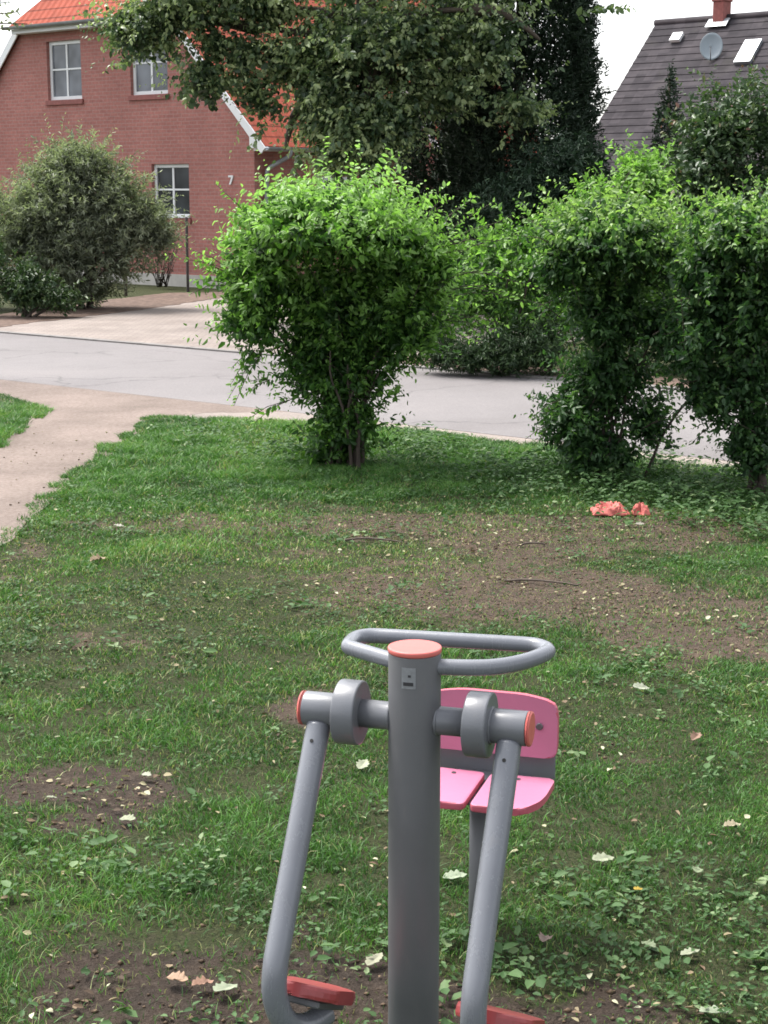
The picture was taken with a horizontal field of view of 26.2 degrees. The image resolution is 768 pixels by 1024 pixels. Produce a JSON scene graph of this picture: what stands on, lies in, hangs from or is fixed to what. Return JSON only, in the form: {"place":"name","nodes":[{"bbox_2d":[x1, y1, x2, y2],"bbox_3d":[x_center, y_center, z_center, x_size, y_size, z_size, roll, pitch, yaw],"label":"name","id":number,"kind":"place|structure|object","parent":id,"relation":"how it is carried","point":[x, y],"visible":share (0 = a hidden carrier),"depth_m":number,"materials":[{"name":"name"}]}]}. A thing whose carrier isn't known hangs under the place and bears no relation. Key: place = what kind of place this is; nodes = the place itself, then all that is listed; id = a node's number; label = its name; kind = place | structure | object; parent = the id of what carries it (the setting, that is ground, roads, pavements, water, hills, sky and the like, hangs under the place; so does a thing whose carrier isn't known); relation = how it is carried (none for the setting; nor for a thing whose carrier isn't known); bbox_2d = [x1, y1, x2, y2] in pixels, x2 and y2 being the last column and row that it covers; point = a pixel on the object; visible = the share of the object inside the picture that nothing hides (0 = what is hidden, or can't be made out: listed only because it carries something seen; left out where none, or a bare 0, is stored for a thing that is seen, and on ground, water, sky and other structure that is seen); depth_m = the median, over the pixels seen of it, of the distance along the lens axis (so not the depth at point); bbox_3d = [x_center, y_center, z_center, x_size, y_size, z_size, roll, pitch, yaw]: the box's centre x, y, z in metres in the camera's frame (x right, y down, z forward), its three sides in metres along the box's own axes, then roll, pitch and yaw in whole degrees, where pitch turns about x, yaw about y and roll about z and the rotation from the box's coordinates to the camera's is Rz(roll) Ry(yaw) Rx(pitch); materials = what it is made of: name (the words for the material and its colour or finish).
{"place":"outdoors","nodes":[
{"label":"outdoors","id":0,"kind":"place"},
{"bbox_2d":[0,379,286,544],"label":"gravel path","id":1,"kind":"structure","parent":0,"point":[80,415],"depth_m":15.33,"materials":[{"name":"beige gravel"}]},
{"bbox_2d":[0,333,739,461],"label":"road","id":2,"kind":"structure","parent":0,"point":[476,403],"depth_m":18.84,"materials":[{"name":"grey asphalt"}]},
{"bbox_2d":[0,280,767,1023],"bbox_3d":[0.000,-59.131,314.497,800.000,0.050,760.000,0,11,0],"label":"ground","id":3,"kind":"structure","parent":0,"point":[190,964],"depth_m":6.50,"materials":[{"name":"soil"}]},
{"bbox_2d":[0,0,31,31],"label":"roadside tree","id":4,"kind":"object","parent":3,"relation":"on","point":[7,14],"visible":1,"depth_m":19.73,"materials":[{"name":"green plant"}]},
{"bbox_2d":[0,234,93,316],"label":"shrub","id":5,"kind":"object","parent":3,"relation":"on","point":[26,286],"visible":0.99,"depth_m":28.71,"materials":[{"name":"green plant"}]},
{"bbox_2d":[90,553,104,560],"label":"fallen leaf","id":6,"kind":"object","parent":3,"relation":"on","point":[96,557],"visible":1,"depth_m":9.91,"materials":[{"name":"beige plant"}]},
{"bbox_2d":[0,112,197,309],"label":"shrub","id":7,"kind":"object","parent":3,"relation":"on","point":[78,226],"visible":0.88,"depth_m":30.40,"materials":[{"name":"green plant"}]},
{"bbox_2d":[0,292,224,326],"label":"mulch strip","id":8,"kind":"object","parent":3,"relation":"on","point":[118,305],"visible":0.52,"depth_m":31.52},
{"bbox_2d":[124,277,127,295],"bbox_3d":[-5.456,-5.058,34.796,0.067,1.100,0.070,0,11,0],"label":"wooden stake","id":9,"kind":"object","parent":3,"relation":"on","point":[126,293],"depth_m":34.84,"materials":[{"name":"brown wood"}]},
{"bbox_2d":[120,814,134,820],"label":"fallen leaf","id":10,"kind":"object","parent":3,"relation":"on","point":[129,817],"visible":1,"depth_m":5.85,"materials":[{"name":"beige plant"}]},
{"bbox_2d":[141,771,150,775],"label":"fallen leaf","id":11,"kind":"object","parent":3,"relation":"on","point":[146,773],"visible":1,"depth_m":6.26,"materials":[{"name":"beige plant"}]},
{"bbox_2d":[146,242,182,286],"bbox_3d":[-5.015,-5.669,37.226,1.078,1.190,0.762,0,11,0],"label":"bare shrub","id":12,"kind":"object","parent":3,"relation":"on","point":[158,279],"visible":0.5,"depth_m":37.24,"materials":[{"name":"brown plant"}]},
{"bbox_2d":[166,971,187,981],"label":"fallen leaf","id":13,"kind":"object","parent":3,"relation":"on","point":[179,976],"visible":1,"depth_m":4.63,"materials":[{"name":"beige plant"}]},
{"bbox_2d":[185,217,188,291],"bbox_3d":[-4.307,-5.605,36.109,0.064,1.670,0.064,0,11,0],"label":"garden post","id":14,"kind":"object","parent":3,"relation":"on","point":[187,262],"visible":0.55,"depth_m":36.09,"materials":[{"name":"metal"}]},
{"bbox_2d":[192,975,213,985],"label":"fallen leaf","id":15,"kind":"object","parent":3,"relation":"on","point":[203,980],"visible":1,"depth_m":4.61,"materials":[{"name":"plant"}]},
{"bbox_2d":[213,981,236,991],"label":"fallen leaf","id":16,"kind":"object","parent":3,"relation":"on","point":[222,986],"visible":1,"depth_m":4.58,"materials":[{"name":"beige plant"}]},
{"bbox_2d":[0,0,541,287],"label":"brick house","id":17,"kind":"structure","parent":3,"relation":"on","point":[50,55],"depth_m":38.39,"materials":[{"name":"brick"}]},
{"bbox_2d":[45,40,83,105],"bbox_3d":[-7.667,-10.581,39.756,1.360,1.500,0.205,9,14,38],"label":"window","id":18,"kind":"structure","parent":17,"relation":"in","point":[65,56],"depth_m":39.83,"materials":[{"name":"grey glass"}]},
{"bbox_2d":[128,46,169,100],"bbox_3d":[-5.375,-10.245,37.930,1.360,1.500,0.205,9,14,38],"label":"window","id":19,"kind":"structure","parent":17,"relation":"in","point":[142,74],"depth_m":38.07,"materials":[{"name":"grey glass"}]},
{"bbox_2d":[154,164,191,222],"bbox_3d":[-4.889,-7.352,38.090,1.350,1.340,0.205,9,14,38],"label":"window","id":20,"kind":"structure","parent":17,"relation":"in","point":[175,175],"depth_m":38.09,"materials":[{"name":"white paint"}]},
{"bbox_2d":[320,177,351,189],"bbox_3d":[-1.107,-7.164,38.536,0.047,1.300,1.080,9,14,38],"label":"window","id":21,"kind":"structure","parent":17,"relation":"in","point":[345,178],"depth_m":38.20,"materials":[{"name":"white paint"}]},
{"bbox_2d":[0,297,582,355],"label":"forecourt","id":22,"kind":"structure","parent":3,"relation":"on","point":[162,325],"depth_m":26.78,"materials":[{"name":"beige concrete"}]},
{"bbox_2d":[0,331,684,390],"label":"kerb","id":23,"kind":"structure","parent":3,"relation":"on","point":[206,349],"depth_m":23.31,"materials":[{"name":"concrete"}]},
{"bbox_2d":[72,0,635,287],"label":"linden tree","id":24,"kind":"object","parent":3,"relation":"on","point":[341,68],"visible":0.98,"depth_m":27.33,"materials":[{"name":"green plant"}]},
{"bbox_2d":[165,136,543,469],"bbox_3d":[-0.248,-1.548,13.248,2.616,2.866,2.119,-10,15,-41],"label":"shrub","id":25,"kind":"object","parent":3,"relation":"on","point":[354,329],"visible":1,"depth_m":13.00,"materials":[{"name":"green plant"}]},
{"bbox_2d":[356,759,368,768],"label":"fallen leaf","id":26,"kind":"object","parent":3,"relation":"on","point":[361,764],"visible":1,"depth_m":6.37,"materials":[{"name":"beige plant"}]},
{"bbox_2d":[0,406,740,472],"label":"gravel verge","id":27,"kind":"structure","parent":3,"relation":"on","point":[288,415],"depth_m":15.63,"materials":[{"name":"beige gravel"}]},
{"bbox_2d":[345,537,401,542],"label":"fallen twig","id":28,"kind":"object","parent":3,"relation":"on","point":[348,539],"visible":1,"depth_m":10.51,"materials":[{"name":"brown wood"}]},
{"bbox_2d":[365,953,382,965],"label":"fallen leaf","id":29,"kind":"object","parent":3,"relation":"on","point":[373,959],"visible":1,"depth_m":4.72,"materials":[{"name":"beige plant"}]},
{"bbox_2d":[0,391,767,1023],"bbox_3d":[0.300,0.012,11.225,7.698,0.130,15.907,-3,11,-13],"label":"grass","id":30,"kind":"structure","parent":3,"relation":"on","point":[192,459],"depth_m":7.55,"materials":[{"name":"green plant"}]},
{"bbox_2d":[0,474,767,1023],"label":"weeds","id":31,"kind":"object","parent":3,"relation":"on","point":[540,980],"visible":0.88,"depth_m":5.45,"materials":[{"name":"green plant"}]},
{"bbox_2d":[0,451,767,1023],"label":"leaf litter","id":32,"kind":"object","parent":3,"relation":"on","point":[374,761],"visible":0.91,"depth_m":7.45,"materials":[{"name":"beige plant"}]},
{"bbox_2d":[1,427,767,1023],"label":"crumbs","id":33,"kind":"object","parent":3,"relation":"on","point":[567,1009],"visible":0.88,"depth_m":8.74,"materials":[{"name":"brown soil"}]},
{"bbox_2d":[261,628,555,1023],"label":"exercise machine","id":34,"kind":"object","parent":3,"relation":"on","point":[414,717],"visible":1,"depth_m":4.13,"materials":[{"name":"grey metal"}]},
{"bbox_2d":[130,418,767,539],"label":"ground cover","id":35,"kind":"object","parent":3,"relation":"on","point":[715,493],"visible":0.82,"depth_m":12.32,"materials":[{"name":"green plant"}]},
{"bbox_2d":[386,5,511,310],"bbox_3d":[1.261,-6.969,30.652,2.662,6.550,2.507,0,11,0],"label":"thuja tree","id":36,"kind":"object","parent":3,"relation":"on","point":[419,165],"visible":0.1,"depth_m":30.11,"materials":[{"name":"green plant"}]},
{"bbox_2d":[443,869,466,878],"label":"fallen leaf","id":37,"kind":"object","parent":3,"relation":"on","point":[451,874],"visible":1,"depth_m":5.30,"materials":[{"name":"beige plant"}]},
{"bbox_2d":[404,302,572,378],"bbox_3d":[1.257,-2.002,19.756,2.382,1.028,1.354,3,12,17],"label":"shrub","id":38,"kind":"object","parent":3,"relation":"on","point":[505,351],"visible":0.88,"depth_m":19.59,"materials":[{"name":"green plant"}]},
{"bbox_2d":[440,688,558,928],"bbox_3d":[0.288,1.017,4.967,0.417,0.901,0.364,3,12,17],"label":"seat","id":39,"kind":"object","parent":3,"relation":"on","point":[465,780],"visible":0.55,"depth_m":4.98,"materials":[{"name":"plastic"}]},
{"bbox_2d":[416,0,616,312],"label":"thuja tree","id":40,"kind":"object","parent":3,"relation":"on","point":[575,37],"visible":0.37,"depth_m":28.75,"materials":[{"name":"green plant"}]},
{"bbox_2d":[433,117,623,319],"bbox_3d":[2.222,-4.634,26.678,3.682,3.406,2.518,5,12,22],"label":"yew shrub","id":41,"kind":"object","parent":3,"relation":"on","point":[565,161],"visible":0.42,"depth_m":26.21,"materials":[{"name":"green plant"}]},
{"bbox_2d":[517,542,544,546],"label":"fallen twig","id":42,"kind":"object","parent":3,"relation":"on","point":[525,543],"visible":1,"depth_m":10.35,"materials":[{"name":"brown wood"}]},
{"bbox_2d":[440,186,625,370],"bbox_3d":[1.758,-2.781,20.015,2.633,2.309,1.882,3,11,14],"label":"shrub","id":43,"kind":"object","parent":3,"relation":"on","point":[487,257],"visible":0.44,"depth_m":19.93,"materials":[{"name":"green plant"}]},
{"bbox_2d":[505,578,578,585],"bbox_3d":[0.909,0.400,9.424,0.448,0.030,0.041,4,12,19],"label":"fallen twig","id":44,"kind":"object","parent":3,"relation":"on","point":[521,579],"visible":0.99,"depth_m":9.44,"materials":[{"name":"brown wood"}]},
{"bbox_2d":[402,357,688,387],"bbox_3d":[5.353,-1.163,17.484,14.150,0.046,0.971,9,14,38],"label":"litter strip","id":45,"kind":"object","parent":3,"relation":"on","point":[675,380],"visible":0.07,"depth_m":19.79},
{"bbox_2d":[538,932,552,941],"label":"fallen leaf","id":46,"kind":"object","parent":3,"relation":"on","point":[543,938],"visible":1,"depth_m":4.87,"materials":[{"name":"plant"}]},
{"bbox_2d":[505,160,697,481],"bbox_3d":[1.776,-1.291,12.465,1.755,2.676,1.771,0,11,0],"label":"shrub","id":47,"kind":"object","parent":3,"relation":"on","point":[603,238],"visible":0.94,"depth_m":12.43,"materials":[{"name":"green plant"}]},
{"bbox_2d":[592,852,613,861],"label":"fallen leaf","id":48,"kind":"object","parent":3,"relation":"on","point":[603,856],"visible":1,"depth_m":5.46,"materials":[{"name":"beige plant"}]},
{"bbox_2d":[590,501,629,515],"bbox_3d":[1.562,-0.036,11.376,0.269,0.087,0.241,0,11,0],"label":"crumpled cloth","id":49,"kind":"object","parent":3,"relation":"on","point":[609,509],"visible":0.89,"depth_m":11.30,"materials":[{"name":"fabric"}]},
{"bbox_2d":[547,123,698,366],"bbox_3d":[3.147,-3.319,20.795,2.328,3.073,1.960,0,11,0],"label":"shrub","id":50,"kind":"object","parent":3,"relation":"on","point":[642,166],"visible":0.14,"depth_m":20.42,"materials":[{"name":"green plant"}]},
{"bbox_2d":[631,502,650,515],"bbox_3d":[1.763,-0.028,11.334,0.121,0.088,0.131,0,11,0],"label":"crumpled cloth","id":51,"kind":"object","parent":3,"relation":"on","point":[642,508],"visible":0.99,"depth_m":11.30,"materials":[{"name":"fabric"}]},
{"bbox_2d":[633,682,648,689],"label":"fallen leaf","id":52,"kind":"object","parent":3,"relation":"on","point":[638,685],"visible":0.94,"depth_m":7.37,"materials":[{"name":"white plant"}]},
{"bbox_2d":[641,939,655,947],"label":"fallen leaf","id":53,"kind":"object","parent":3,"relation":"on","point":[651,944],"visible":1,"depth_m":4.85,"materials":[{"name":"plant"}]},
{"bbox_2d":[644,58,695,307],"bbox_3d":[4.389,-4.861,25.747,1.412,4.299,1.293,0,11,0],"label":"conifer","id":54,"kind":"object","parent":3,"relation":"on","point":[672,83],"visible":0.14,"depth_m":25.41,"materials":[{"name":"green plant"}]},
{"bbox_2d":[594,0,767,212],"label":"tiled house","id":55,"kind":"structure","parent":3,"relation":"on","point":[636,97],"depth_m":42.48,"materials":[{"name":"tile"}]},
{"bbox_2d":[700,33,722,60],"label":"satellite dish","id":56,"kind":"object","parent":55,"relation":"attached to","point":[711,46],"visible":1,"depth_m":42.13,"materials":[{"name":"metal"}]},
{"bbox_2d":[680,947,699,954],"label":"fallen leaf","id":57,"kind":"object","parent":3,"relation":"on","point":[688,951],"visible":1,"depth_m":4.81,"materials":[{"name":"beige plant"}]},
{"bbox_2d":[623,57,767,271],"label":"leafy tree","id":58,"kind":"object","parent":3,"relation":"on","point":[740,128],"visible":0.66,"depth_m":23.29,"materials":[{"name":"green plant"}]},
{"bbox_2d":[623,256,767,374],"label":"shrub","id":59,"kind":"object","parent":3,"relation":"on","point":[643,345],"visible":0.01,"depth_m":20.11,"materials":[{"name":"green plant"}]},
{"bbox_2d":[690,731,701,739],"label":"fallen leaf","id":60,"kind":"object","parent":3,"relation":"on","point":[694,736],"visible":1,"depth_m":6.69,"materials":[{"name":"brown plant"}]},
{"bbox_2d":[692,866,702,872],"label":"fallen leaf","id":61,"kind":"object","parent":3,"relation":"on","point":[697,869],"visible":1,"depth_m":5.36,"materials":[{"name":"plant"}]},
{"bbox_2d":[635,164,767,497],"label":"shrub","id":62,"kind":"object","parent":3,"relation":"on","point":[727,300],"visible":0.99,"depth_m":11.60,"materials":[{"name":"green plant"}]},
{"bbox_2d":[699,1005,728,1013],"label":"fallen leaf","id":63,"kind":"object","parent":3,"relation":"on","point":[709,1009],"visible":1,"depth_m":4.47,"materials":[{"name":"beige plant"}]},
{"bbox_2d":[724,819,740,825],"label":"fallen leaf","id":64,"kind":"object","parent":3,"relation":"on","point":[732,822],"visible":1,"depth_m":5.74,"materials":[{"name":"beige plant"}]},
{"bbox_2d":[0,0,767,138],"label":"sky","id":65,"kind":"structure","parent":0,"point":[623,37],"materials":[{"name":"white"}]}
]}

